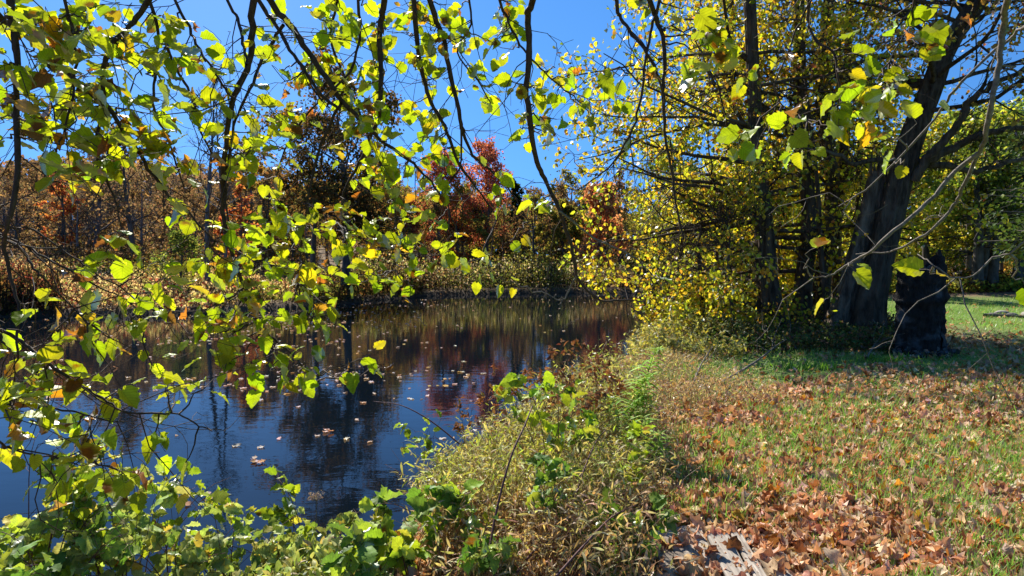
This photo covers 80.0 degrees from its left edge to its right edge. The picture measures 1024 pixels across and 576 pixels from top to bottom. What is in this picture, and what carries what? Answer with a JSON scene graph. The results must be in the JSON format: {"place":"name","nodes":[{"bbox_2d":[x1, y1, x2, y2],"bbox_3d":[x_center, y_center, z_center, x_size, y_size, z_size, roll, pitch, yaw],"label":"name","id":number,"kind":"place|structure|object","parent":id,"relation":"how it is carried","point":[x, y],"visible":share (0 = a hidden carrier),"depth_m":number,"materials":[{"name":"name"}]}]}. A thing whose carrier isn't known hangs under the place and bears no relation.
{"place":"outdoors","nodes":[
{"label":"outdoors","id":0,"kind":"place"},
{"bbox_2d":[0,292,710,575],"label":"pond water","id":1,"kind":"structure","parent":0,"point":[350,473],"depth_m":10.25,"materials":[{"name":"blue liquid"}]},
{"bbox_2d":[29,299,617,462],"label":"floating leaves","id":2,"kind":"object","parent":1,"relation":"on","point":[260,446],"depth_m":12.23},
{"bbox_2d":[0,228,1023,575],"bbox_3d":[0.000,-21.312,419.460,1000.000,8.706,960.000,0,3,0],"label":"ground","id":3,"kind":"structure","parent":0,"point":[278,304],"depth_m":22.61,"materials":[{"name":"plant"}]},
{"bbox_2d":[0,166,53,251],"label":"oak tree","id":4,"kind":"object","parent":3,"relation":"on","point":[9,177],"visible":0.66,"depth_m":47.27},
{"bbox_2d":[0,158,69,241],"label":"oak tree","id":5,"kind":"object","parent":3,"relation":"on","point":[27,165],"visible":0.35,"depth_m":52.46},
{"bbox_2d":[0,259,71,316],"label":"crimson undergrowth","id":6,"kind":"object","parent":3,"relation":"on","point":[7,302],"visible":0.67,"depth_m":24.24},
{"bbox_2d":[34,173,87,254],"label":"maple tree","id":7,"kind":"object","parent":3,"relation":"on","point":[67,202],"visible":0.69,"depth_m":46.56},
{"bbox_2d":[0,411,122,575],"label":"bramble bush","id":8,"kind":"object","parent":3,"relation":"on","point":[85,473],"visible":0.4,"depth_m":2.77,"materials":[{"name":"green plant"}]},
{"bbox_2d":[0,495,133,575],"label":"bramble bush","id":9,"kind":"object","parent":3,"relation":"on","point":[51,564],"visible":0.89,"depth_m":2.58,"materials":[{"name":"green plant"}]},
{"bbox_2d":[48,185,110,252],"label":"bare tree","id":10,"kind":"object","parent":3,"relation":"on","point":[77,231],"visible":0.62,"depth_m":46.54,"materials":[{"name":"brown plant"}]},
{"bbox_2d":[11,494,172,575],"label":"bramble bush","id":11,"kind":"object","parent":3,"relation":"on","point":[76,556],"visible":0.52,"depth_m":2.69,"materials":[{"name":"green plant"}]},
{"bbox_2d":[54,151,134,250],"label":"tree","id":12,"kind":"object","parent":3,"relation":"on","point":[97,227],"visible":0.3,"depth_m":49.71,"materials":[{"name":"brown plant"}]},
{"bbox_2d":[32,445,180,575],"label":"bramble bush","id":13,"kind":"object","parent":3,"relation":"on","point":[167,502],"visible":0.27,"depth_m":3.03,"materials":[{"name":"green plant"}]},
{"bbox_2d":[51,121,177,256],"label":"oak tree","id":14,"kind":"object","parent":3,"relation":"on","point":[126,208],"visible":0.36,"depth_m":44.16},
{"bbox_2d":[104,175,165,247],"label":"oak tree","id":15,"kind":"object","parent":3,"relation":"on","point":[131,197],"visible":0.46,"depth_m":50.00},
{"bbox_2d":[110,171,172,256],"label":"bare tree","id":16,"kind":"object","parent":3,"relation":"on","point":[136,223],"visible":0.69,"depth_m":46.90,"materials":[{"name":"brown plant"}]},
{"bbox_2d":[73,456,230,575],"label":"bramble bush","id":17,"kind":"object","parent":3,"relation":"on","point":[180,462],"visible":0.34,"depth_m":3.25,"materials":[{"name":"green plant"}]},
{"bbox_2d":[0,215,320,277],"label":"hillside undergrowth","id":18,"kind":"object","parent":3,"relation":"on","point":[34,242],"visible":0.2,"depth_m":45.38,"materials":[{"name":"plant"}]},
{"bbox_2d":[93,486,243,575],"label":"bramble bush","id":19,"kind":"object","parent":3,"relation":"on","point":[194,552],"visible":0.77,"depth_m":2.85,"materials":[{"name":"green plant"}]},
{"bbox_2d":[0,255,342,312],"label":"marsh undergrowth","id":20,"kind":"object","parent":3,"relation":"on","point":[74,289],"visible":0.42,"depth_m":27.98,"materials":[{"name":"plant"}]},
{"bbox_2d":[150,220,205,296],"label":"shrub","id":21,"kind":"object","parent":3,"relation":"on","point":[177,235],"visible":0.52,"depth_m":29.74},
{"bbox_2d":[159,191,219,255],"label":"oak tree","id":22,"kind":"object","parent":3,"relation":"on","point":[192,196],"visible":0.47,"depth_m":45.80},
{"bbox_2d":[163,47,245,285],"bbox_3d":[-17.268,-6.595,33.934,4.622,13.627,4.421,2,4,40],"label":"bare tree","id":23,"kind":"object","parent":3,"relation":"on","point":[208,186],"visible":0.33,"depth_m":33.95,"materials":[{"name":"grey plant"}]},
{"bbox_2d":[195,82,265,257],"bbox_3d":[-16.631,-6.122,35.853,4.006,12.185,3.094,-1,3,-19],"label":"bare tree","id":24,"kind":"object","parent":3,"relation":"on","point":[232,186],"visible":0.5,"depth_m":35.90,"materials":[{"name":"grey plant"}]},
{"bbox_2d":[205,506,255,574],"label":"bramble bush","id":25,"kind":"object","parent":3,"relation":"on","point":[233,519],"visible":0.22,"depth_m":3.52,"materials":[{"name":"green plant"}]},
{"bbox_2d":[158,497,304,575],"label":"bramble bush","id":26,"kind":"object","parent":3,"relation":"on","point":[195,569],"visible":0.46,"depth_m":3.03,"materials":[{"name":"green plant"}]},
{"bbox_2d":[213,184,261,274],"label":"maple tree","id":27,"kind":"object","parent":3,"relation":"on","point":[239,189],"visible":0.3,"depth_m":37.68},
{"bbox_2d":[234,161,281,260],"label":"maple tree","id":28,"kind":"object","parent":3,"relation":"on","point":[261,169],"visible":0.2,"depth_m":48.33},
{"bbox_2d":[228,517,295,574],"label":"bramble bush","id":29,"kind":"object","parent":3,"relation":"on","point":[243,535],"visible":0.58,"depth_m":3.12,"materials":[{"name":"green plant"}]},
{"bbox_2d":[233,166,303,262],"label":"oak tree","id":30,"kind":"object","parent":3,"relation":"on","point":[265,175],"visible":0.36,"depth_m":46.62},
{"bbox_2d":[255,465,334,547],"bbox_3d":[-1.245,1.401,3.617,0.483,0.658,0.414,0,3,0],"label":"bramble bush","id":31,"kind":"object","parent":3,"relation":"on","point":[276,512],"visible":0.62,"depth_m":3.56,"materials":[{"name":"green plant"}]},
{"bbox_2d":[200,518,395,575],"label":"bank weeds","id":32,"kind":"object","parent":3,"relation":"on","point":[294,564],"visible":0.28,"depth_m":2.94,"materials":[{"name":"green plant"}]},
{"bbox_2d":[237,44,405,296],"bbox_3d":[-8.413,-6.067,31.419,8.256,13.361,8.266,3,4,45],"label":"oak tree","id":33,"kind":"object","parent":3,"relation":"on","point":[318,188],"visible":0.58,"depth_m":31.20,"materials":[{"name":"plant"}]},
{"bbox_2d":[276,111,366,270],"bbox_3d":[-10.810,-4.867,34.401,4.525,10.477,4.454,2,4,41],"label":"oak tree","id":34,"kind":"object","parent":3,"relation":"on","point":[313,241],"visible":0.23,"depth_m":34.06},
{"bbox_2d":[287,510,362,559],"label":"bramble bush","id":35,"kind":"object","parent":3,"relation":"on","point":[297,542],"visible":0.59,"depth_m":3.16,"materials":[{"name":"green plant"}]},
{"bbox_2d":[291,263,426,303],"bbox_3d":[-9.767,-0.390,34.753,9.077,2.050,11.619,0,3,0],"label":"bush","id":36,"kind":"object","parent":3,"relation":"on","point":[364,288],"visible":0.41,"depth_m":33.27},
{"bbox_2d":[321,518,400,575],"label":"bramble bush","id":37,"kind":"object","parent":3,"relation":"on","point":[361,553],"visible":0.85,"depth_m":2.73,"materials":[{"name":"green plant"}]},
{"bbox_2d":[359,475,467,549],"bbox_3d":[-0.487,1.239,3.219,0.661,0.495,0.339,0,3,0],"label":"bramble bush","id":38,"kind":"object","parent":3,"relation":"on","point":[380,507],"visible":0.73,"depth_m":3.21,"materials":[{"name":"green plant"}]},
{"bbox_2d":[394,409,450,472],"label":"bramble bush","id":39,"kind":"object","parent":3,"relation":"on","point":[428,442],"visible":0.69,"depth_m":4.76,"materials":[{"name":"green plant"}]},
{"bbox_2d":[364,478,499,574],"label":"bramble bush","id":40,"kind":"object","parent":3,"relation":"on","point":[405,546],"visible":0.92,"depth_m":2.98,"materials":[{"name":"green plant"}]},
{"bbox_2d":[420,187,462,261],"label":"oak tree","id":41,"kind":"object","parent":3,"relation":"on","point":[433,204],"visible":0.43,"depth_m":49.40,"materials":[{"name":"brown plant"}]},
{"bbox_2d":[416,148,469,258],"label":"maple tree","id":42,"kind":"object","parent":3,"relation":"on","point":[439,170],"visible":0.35,"depth_m":51.79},
{"bbox_2d":[433,190,477,263],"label":"maple tree","id":43,"kind":"object","parent":3,"relation":"on","point":[467,230],"visible":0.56,"depth_m":49.51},
{"bbox_2d":[434,178,493,264],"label":"birch tree","id":44,"kind":"object","parent":3,"relation":"on","point":[460,189],"visible":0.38,"depth_m":50.35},
{"bbox_2d":[452,396,480,451],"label":"goldenrod plant","id":45,"kind":"object","parent":3,"relation":"on","point":[456,424],"visible":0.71,"depth_m":5.65,"materials":[{"name":"green plant"}]},
{"bbox_2d":[459,201,505,268],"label":"tree","id":46,"kind":"object","parent":3,"relation":"on","point":[480,227],"visible":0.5,"depth_m":49.48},
{"bbox_2d":[444,489,521,575],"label":"bramble bush","id":47,"kind":"object","parent":3,"relation":"on","point":[472,543],"visible":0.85,"depth_m":2.82,"materials":[{"name":"green plant"}]},
{"bbox_2d":[456,135,513,268],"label":"maple tree","id":48,"kind":"object","parent":3,"relation":"on","point":[486,155],"visible":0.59,"depth_m":51.01,"materials":[{"name":"plant"}]},
{"bbox_2d":[476,362,511,434],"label":"goldenrod plant","id":49,"kind":"object","parent":3,"relation":"on","point":[480,399],"visible":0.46,"depth_m":5.26,"materials":[{"name":"green plant"}]},
{"bbox_2d":[474,198,531,264],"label":"oak tree","id":50,"kind":"object","parent":3,"relation":"on","point":[502,215],"visible":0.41,"depth_m":54.36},
{"bbox_2d":[0,154,1010,266],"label":"distant woods","id":51,"kind":"object","parent":3,"relation":"on","point":[194,177],"visible":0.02,"depth_m":77.74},
{"bbox_2d":[493,178,529,265],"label":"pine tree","id":52,"kind":"object","parent":3,"relation":"on","point":[517,188],"visible":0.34,"depth_m":56.35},
{"bbox_2d":[0,0,1023,557],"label":"overhanging linden tree","id":53,"kind":"object","parent":3,"relation":"on","point":[76,96],"visible":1,"depth_m":2.25,"materials":[{"name":"green plant"}]},
{"bbox_2d":[354,247,698,294],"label":"shore undergrowth","id":54,"kind":"object","parent":3,"relation":"on","point":[445,278],"visible":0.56,"depth_m":40.76,"materials":[{"name":"plant"}]},
{"bbox_2d":[499,185,557,265],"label":"oak tree","id":55,"kind":"object","parent":3,"relation":"on","point":[524,231],"visible":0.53,"depth_m":51.47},
{"bbox_2d":[509,193,554,264],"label":"birch tree","id":56,"kind":"object","parent":3,"relation":"on","point":[538,229],"visible":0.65,"depth_m":49.60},
{"bbox_2d":[385,335,688,537],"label":"dry grass","id":57,"kind":"structure","parent":3,"relation":"on","point":[461,466],"depth_m":4.14,"materials":[{"name":"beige plant"}]},
{"bbox_2d":[524,359,564,420],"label":"goldenrod plant","id":58,"kind":"object","parent":3,"relation":"on","point":[557,396],"visible":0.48,"depth_m":4.93,"materials":[{"name":"green plant"}]},
{"bbox_2d":[493,371,599,456],"bbox_3d":[0.196,0.985,3.928,0.726,0.921,0.554,1,3,10],"label":"bramble bush","id":59,"kind":"object","parent":3,"relation":"on","point":[508,382],"visible":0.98,"depth_m":3.96,"materials":[{"name":"green plant"}]},
{"bbox_2d":[395,391,702,575],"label":"brown grass","id":60,"kind":"structure","parent":3,"relation":"on","point":[532,542],"depth_m":3.02,"materials":[{"name":"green plant"}]},
{"bbox_2d":[487,405,532,556],"bbox_3d":[-0.004,0.944,3.101,0.033,0.556,0.672,1,3,20],"label":"bramble cane","id":61,"kind":"object","parent":60,"relation":"on","point":[499,498],"visible":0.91,"depth_m":3.02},
{"bbox_2d":[529,180,588,263],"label":"oak tree","id":62,"kind":"object","parent":3,"relation":"on","point":[562,191],"visible":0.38,"depth_m":51.29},
{"bbox_2d":[525,452,598,544],"bbox_3d":[0.269,1.177,3.300,0.254,0.607,0.553,2,4,39],"label":"bramble bush","id":63,"kind":"object","parent":3,"relation":"on","point":[542,478],"visible":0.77,"depth_m":3.20,"materials":[{"name":"green plant"}]},
{"bbox_2d":[544,198,584,277],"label":"birch tree","id":64,"kind":"object","parent":3,"relation":"on","point":[559,233],"visible":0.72,"depth_m":48.33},
{"bbox_2d":[530,162,599,258],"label":"birch tree","id":65,"kind":"object","parent":3,"relation":"on","point":[568,177],"visible":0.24,"depth_m":59.12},
{"bbox_2d":[544,339,588,419],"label":"goldenrod plant","id":66,"kind":"object","parent":3,"relation":"on","point":[552,354],"visible":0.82,"depth_m":5.07,"materials":[{"name":"brown plant"}]},
{"bbox_2d":[547,375,604,453],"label":"goldenrod plant","id":67,"kind":"object","parent":3,"relation":"on","point":[587,405],"visible":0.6,"depth_m":4.38,"materials":[{"name":"green plant"}]},
{"bbox_2d":[567,358,619,413],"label":"goldenrod plant","id":68,"kind":"object","parent":3,"relation":"on","point":[588,369],"visible":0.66,"depth_m":4.76,"materials":[{"name":"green plant"}]},
{"bbox_2d":[570,180,633,267],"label":"maple tree","id":69,"kind":"object","parent":3,"relation":"on","point":[606,212],"visible":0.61,"depth_m":46.98,"materials":[{"name":"plant"}]},
{"bbox_2d":[576,505,643,575],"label":"bramble bush","id":70,"kind":"object","parent":3,"relation":"on","point":[636,521],"visible":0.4,"depth_m":3.02,"materials":[{"name":"green plant"}]},
{"bbox_2d":[574,528,649,575],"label":"grass tuft","id":71,"kind":"object","parent":3,"relation":"on","point":[581,559],"visible":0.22,"depth_m":2.97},
{"bbox_2d":[608,165,633,266],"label":"maple tree","id":72,"kind":"object","parent":3,"relation":"on","point":[620,183],"visible":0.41,"depth_m":51.92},
{"bbox_2d":[601,201,648,268],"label":"birch tree","id":73,"kind":"object","parent":3,"relation":"on","point":[609,237],"visible":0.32,"depth_m":53.70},
{"bbox_2d":[597,392,656,440],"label":"plant","id":74,"kind":"object","parent":3,"relation":"on","point":[633,406],"visible":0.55,"depth_m":4.79,"materials":[{"name":"green plant"}]},
{"bbox_2d":[607,420,655,501],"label":"bramble bush","id":75,"kind":"object","parent":3,"relation":"on","point":[634,431],"visible":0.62,"depth_m":3.73,"materials":[{"name":"green plant"}]},
{"bbox_2d":[589,485,680,560],"bbox_3d":[0.636,1.262,3.099,0.486,0.457,0.356,0,3,0],"label":"bramble bush","id":76,"kind":"object","parent":3,"relation":"on","point":[657,500],"visible":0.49,"depth_m":3.14,"materials":[{"name":"green plant"}]},
{"bbox_2d":[614,346,671,440],"bbox_3d":[1.038,0.931,4.918,0.449,0.920,0.456,2,3,34],"label":"green stalk","id":77,"kind":"object","parent":3,"relation":"on","point":[643,380],"visible":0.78,"depth_m":4.87,"materials":[{"name":"green plant"}]},
{"bbox_2d":[622,413,678,474],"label":"plant","id":78,"kind":"object","parent":3,"relation":"on","point":[659,441],"visible":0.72,"depth_m":4.42,"materials":[{"name":"green plant"}]},
{"bbox_2d":[630,135,711,265],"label":"beech tree","id":79,"kind":"object","parent":3,"relation":"on","point":[683,161],"visible":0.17,"depth_m":50.67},
{"bbox_2d":[630,215,721,325],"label":"linden sapling","id":80,"kind":"object","parent":3,"relation":"on","point":[647,289],"visible":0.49,"depth_m":13.08,"materials":[{"name":"yellow plant"}]},
{"bbox_2d":[657,525,721,575],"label":"plank","id":81,"kind":"object","parent":3,"relation":"on","point":[679,550],"visible":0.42,"depth_m":3.25,"materials":[{"name":"grey wood"}]},
{"bbox_2d":[623,304,757,359],"bbox_3d":[3.494,1.003,12.178,2.680,1.524,6.079,1,3,20],"label":"waterside shrubbery","id":82,"kind":"object","parent":3,"relation":"on","point":[693,344],"visible":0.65,"depth_m":10.55,"materials":[{"name":"green plant"}]},
{"bbox_2d":[388,301,1023,575],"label":"fallen leaves","id":83,"kind":"object","parent":3,"relation":"on","point":[848,535],"visible":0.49,"depth_m":4.17,"materials":[{"name":"brown plant"}]},
{"bbox_2d":[631,169,786,340],"bbox_3d":[3.922,-0.643,12.350,2.952,3.600,3.148,2,3,29],"label":"linden tree","id":84,"kind":"object","parent":3,"relation":"on","point":[679,305],"visible":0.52,"depth_m":12.31,"materials":[{"name":"yellow plant"}]},
{"bbox_2d":[707,533,749,575],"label":"plank","id":85,"kind":"object","parent":3,"relation":"on","point":[726,560],"visible":0.78,"depth_m":3.15,"materials":[{"name":"grey wood"}]},
{"bbox_2d":[621,0,842,318],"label":"linden tree","id":86,"kind":"object","parent":3,"relation":"on","point":[662,211],"visible":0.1,"depth_m":16.55,"materials":[{"name":"yellow plant"}]},
{"bbox_2d":[663,158,818,339],"bbox_3d":[4.155,-0.636,11.463,2.636,3.650,2.715,2,4,40],"label":"linden sapling","id":87,"kind":"object","parent":3,"relation":"on","point":[721,291],"visible":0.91,"depth_m":11.38,"materials":[{"name":"yellow plant"}]},
{"bbox_2d":[730,531,766,575],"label":"plank","id":88,"kind":"object","parent":3,"relation":"on","point":[746,548],"visible":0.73,"depth_m":3.15,"materials":[{"name":"grey wood"}]},
{"bbox_2d":[526,0,1014,327],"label":"linden tree","id":89,"kind":"object","parent":3,"relation":"on","point":[749,57],"visible":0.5,"depth_m":12.34,"materials":[{"name":"yellow plant"}]},
{"bbox_2d":[719,0,860,307],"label":"linden sapling","id":90,"kind":"object","parent":3,"relation":"on","point":[735,14],"visible":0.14,"depth_m":15.09,"materials":[{"name":"yellow plant"}]},
{"bbox_2d":[694,302,895,354],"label":"shade undergrowth","id":91,"kind":"object","parent":3,"relation":"on","point":[814,336],"visible":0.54,"depth_m":10.59,"materials":[{"name":"green plant"}]},
{"bbox_2d":[764,358,846,371],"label":"grass tuft","id":92,"kind":"object","parent":3,"relation":"on","point":[791,364],"visible":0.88,"depth_m":8.75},
{"bbox_2d":[731,0,920,316],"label":"linden sapling","id":93,"kind":"object","parent":3,"relation":"on","point":[763,13],"visible":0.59,"depth_m":12.20,"materials":[{"name":"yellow plant"}]},
{"bbox_2d":[647,0,1011,325],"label":"linden tree","id":94,"kind":"object","parent":3,"relation":"on","point":[807,288],"visible":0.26,"depth_m":12.89,"materials":[{"name":"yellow plant"}]},
{"bbox_2d":[822,149,887,333],"bbox_3d":[6.758,-0.784,12.025,1.324,3.978,0.824,0,3,0],"label":"broken trunk","id":95,"kind":"object","parent":3,"relation":"on","point":[846,291],"visible":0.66,"depth_m":11.96,"materials":[{"name":"brown plant"}]},
{"bbox_2d":[707,0,1004,323],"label":"linden tree","id":96,"kind":"object","parent":3,"relation":"on","point":[834,147],"visible":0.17,"depth_m":13.48,"materials":[{"name":"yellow plant"}]},
{"bbox_2d":[693,0,1023,331],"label":"linden tree","id":97,"kind":"object","parent":3,"relation":"on","point":[871,304],"visible":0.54,"depth_m":11.62,"materials":[{"name":"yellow plant"}]},
{"bbox_2d":[773,0,956,297],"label":"linden tree","id":98,"kind":"object","parent":3,"relation":"on","point":[840,254],"visible":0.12,"depth_m":13.40,"materials":[{"name":"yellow plant"}]},
{"bbox_2d":[782,0,952,262],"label":"linden sapling","id":99,"kind":"object","parent":3,"relation":"on","point":[912,192],"visible":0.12,"depth_m":14.50,"materials":[{"name":"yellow plant"}]},
{"bbox_2d":[753,262,1023,295],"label":"wood undergrowth","id":100,"kind":"object","parent":3,"relation":"on","point":[1006,283],"visible":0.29,"depth_m":25.37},
{"bbox_2d":[840,350,945,364],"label":"grass tuft","id":101,"kind":"object","parent":3,"relation":"on","point":[885,358],"visible":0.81,"depth_m":9.34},
{"bbox_2d":[849,144,969,272],"bbox_3d":[19.718,-3.708,30.466,4.500,7.859,6.412,-3,4,-43],"label":"beech tree","id":102,"kind":"object","parent":3,"relation":"on","point":[961,260],"visible":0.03,"depth_m":29.32,"materials":[{"name":"green plant"}]},
{"bbox_2d":[877,249,961,358],"bbox_3d":[6.742,0.261,10.064,1.211,1.807,1.062,0,3,0],"label":"burnt stump","id":103,"kind":"object","parent":3,"relation":"on","point":[922,327],"visible":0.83,"depth_m":9.86,"materials":[{"name":"brown wood"}]},
{"bbox_2d":[878,113,1009,268],"bbox_3d":[19.009,-3.816,27.896,5.541,8.212,5.893,-2,4,-41],"label":"beech tree","id":104,"kind":"object","parent":3,"relation":"on","point":[937,123],"visible":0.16,"depth_m":27.26,"materials":[{"name":"green plant"}]},
{"bbox_2d":[912,105,1023,291],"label":"beech tree","id":105,"kind":"object","parent":3,"relation":"on","point":[978,260],"visible":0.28,"depth_m":25.69,"materials":[{"name":"green plant"}]},
{"bbox_2d":[918,102,1023,279],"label":"beech tree","id":106,"kind":"object","parent":3,"relation":"on","point":[957,241],"visible":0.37,"depth_m":25.93,"materials":[{"name":"green plant"}]},
{"bbox_2d":[922,96,1023,289],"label":"beech tree","id":107,"kind":"object","parent":3,"relation":"on","point":[993,271],"visible":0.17,"depth_m":25.80,"materials":[{"name":"green plant"}]},
{"bbox_2d":[956,99,1023,289],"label":"beech tree","id":108,"kind":"object","parent":3,"relation":"on","point":[1000,184],"visible":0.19,"depth_m":25.35,"materials":[{"name":"green plant"}]},
{"bbox_2d":[966,113,1023,262],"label":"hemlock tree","id":109,"kind":"object","parent":3,"relation":"on","point":[1019,222],"visible":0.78,"depth_m":19.54,"materials":[{"name":"green plant"}]},
{"bbox_2d":[0,0,1023,253],"label":"sky","id":110,"kind":"structure","parent":0,"point":[580,21],"materials":[{"name":"blue"}]},
{"bbox_2d":[626,320,785,408],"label":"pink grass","id":111,"kind":"structure","parent":0,"point":[707,394],"depth_m":7.30,"materials":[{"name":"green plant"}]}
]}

